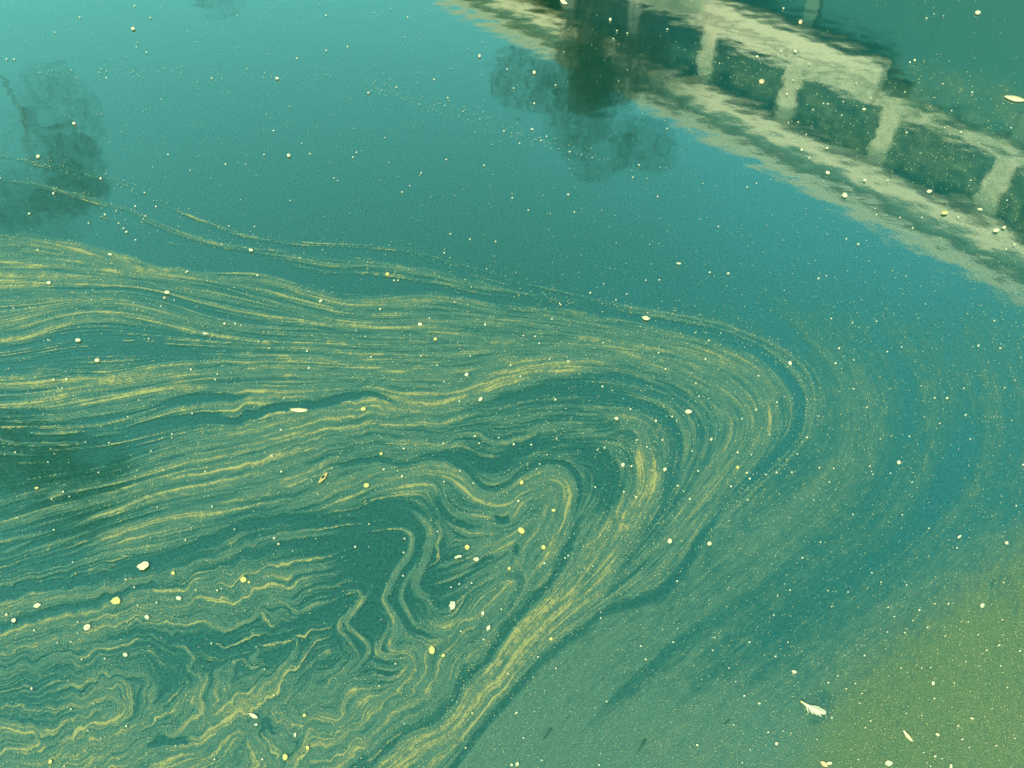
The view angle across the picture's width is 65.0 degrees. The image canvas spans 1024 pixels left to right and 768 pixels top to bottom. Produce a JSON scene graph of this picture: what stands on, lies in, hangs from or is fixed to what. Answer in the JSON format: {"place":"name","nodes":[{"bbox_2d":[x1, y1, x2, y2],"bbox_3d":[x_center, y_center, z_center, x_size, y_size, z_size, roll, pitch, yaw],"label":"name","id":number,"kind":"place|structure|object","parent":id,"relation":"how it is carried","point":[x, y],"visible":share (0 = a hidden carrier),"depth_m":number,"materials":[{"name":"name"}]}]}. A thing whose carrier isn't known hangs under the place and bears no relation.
{"place":"outdoors","nodes":[
{"label":"outdoors","id":0,"kind":"place"},
{"bbox_2d":[0,0,1023,767],"bbox_3d":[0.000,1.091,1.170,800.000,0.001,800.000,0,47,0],"label":"water","id":1,"kind":"structure","parent":0,"point":[724,150],"depth_m":2.34,"materials":[{"name":"teal liquid"}]},
{"bbox_2d":[137,561,148,569],"bbox_3d":[-0.826,0.407,1.800,0.020,0.001,0.024,35,56,28],"label":"flake","id":2,"kind":"object","parent":1,"relation":"on","point":[143,565],"visible":1,"depth_m":1.80,"materials":[{"name":"beige plant"}]},
{"bbox_2d":[0,15,1020,767],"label":"pollen grains","id":3,"kind":"object","parent":1,"relation":"on","point":[574,533],"visible":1,"depth_m":1.99,"materials":[{"name":"beige plant"}]},
{"bbox_2d":[0,0,1023,767],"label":"pollen dust","id":4,"kind":"object","parent":1,"relation":"on","point":[552,490],"visible":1,"depth_m":1.91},
{"bbox_2d":[0,83,1023,767],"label":"pollen film","id":5,"kind":"object","parent":1,"relation":"on","point":[490,497],"visible":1,"depth_m":1.77,"materials":[{"name":"plant"}]},
{"bbox_2d":[84,624,90,629],"bbox_3d":[-0.899,0.514,1.700,0.014,0.001,0.014,0,47,0],"label":"petal","id":6,"kind":"object","parent":5,"relation":"on","point":[87,626],"visible":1,"depth_m":1.70,"materials":[{"name":"white plant"}]},
{"bbox_2d":[110,597,119,603],"bbox_3d":[-0.860,0.469,1.742,0.022,0.001,0.017,0,47,0],"label":"flake","id":7,"kind":"object","parent":5,"relation":"on","point":[115,600],"visible":1,"depth_m":1.74,"materials":[{"name":"yellow plant"}]},
{"bbox_2d":[289,408,307,411],"bbox_3d":[-0.561,0.067,2.114,0.049,0.006,0.014,0,47,0],"label":"willow leaf","id":8,"kind":"object","parent":5,"relation":"on","point":[298,409],"visible":1,"depth_m":2.11,"materials":[{"name":"beige plant"}]},
{"bbox_2d":[318,472,327,482],"bbox_3d":[-0.463,0.227,1.964,0.012,0.008,0.038,16,49,15],"label":"brown husk","id":9,"kind":"object","parent":5,"relation":"on","point":[323,477],"visible":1,"depth_m":1.96,"materials":[{"name":"plant"}]},
{"bbox_2d":[429,646,434,653],"bbox_3d":[-0.166,0.551,1.666,0.012,0.002,0.018,0,47,0],"label":"petal","id":10,"kind":"object","parent":5,"relation":"on","point":[431,649],"visible":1,"depth_m":1.67,"materials":[{"name":"yellow plant"}]},
{"bbox_2d":[449,601,455,609],"bbox_3d":[-0.129,0.478,1.734,0.014,0.001,0.021,0,47,0],"label":"fluff tuft","id":11,"kind":"object","parent":5,"relation":"on","point":[452,605],"visible":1,"depth_m":1.73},
{"bbox_2d":[518,527,524,533],"bbox_3d":[0.022,0.339,1.863,0.015,0.002,0.017,0,47,0],"label":"petal","id":12,"kind":"object","parent":5,"relation":"on","point":[521,530],"visible":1,"depth_m":1.86,"materials":[{"name":"yellow plant"}]},
{"bbox_2d":[636,739,645,754],"bbox_3d":[0.246,0.693,1.534,0.005,0.001,0.036,25,52,22],"label":"dark scrap","id":13,"kind":"object","parent":5,"relation":"on","point":[643,742],"visible":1,"depth_m":1.54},
{"bbox_2d":[800,701,826,716],"bbox_3d":[0.593,0.640,1.581,0.052,0.004,0.020,15,49,13],"label":"feathery seed","id":14,"kind":"object","parent":5,"relation":"on","point":[816,710],"visible":1,"depth_m":1.58,"materials":[{"name":"white plant"}]},
{"bbox_2d":[820,761,827,766],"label":"petal","id":15,"kind":"object","parent":5,"relation":"on","point":[824,764],"visible":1,"depth_m":1.51,"materials":[{"name":"yellow plant"}]},
{"bbox_2d":[885,760,892,765],"bbox_3d":[0.710,0.715,1.514,0.014,0.001,0.011,0,47,0],"label":"flake","id":16,"kind":"object","parent":5,"relation":"on","point":[888,763],"visible":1,"depth_m":1.51,"materials":[{"name":"white plant"}]},
{"bbox_2d":[903,730,912,741],"bbox_3d":[0.762,0.676,1.547,0.012,0.005,0.022,0,47,0],"label":"petal","id":17,"kind":"object","parent":5,"relation":"on","point":[907,735],"visible":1,"depth_m":1.55,"materials":[{"name":"white plant"}]},
{"bbox_2d":[47,5,1016,766],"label":"fleck crumbs","id":18,"kind":"object","parent":1,"relation":"on","point":[559,303],"visible":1,"depth_m":2.17,"materials":[{"name":"beige plant"}]},
{"bbox_2d":[1004,95,1023,101],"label":"willow leaf","id":19,"kind":"object","parent":1,"relation":"on","point":[1015,98],"visible":1,"depth_m":3.25,"materials":[{"name":"beige plant"}]}
]}

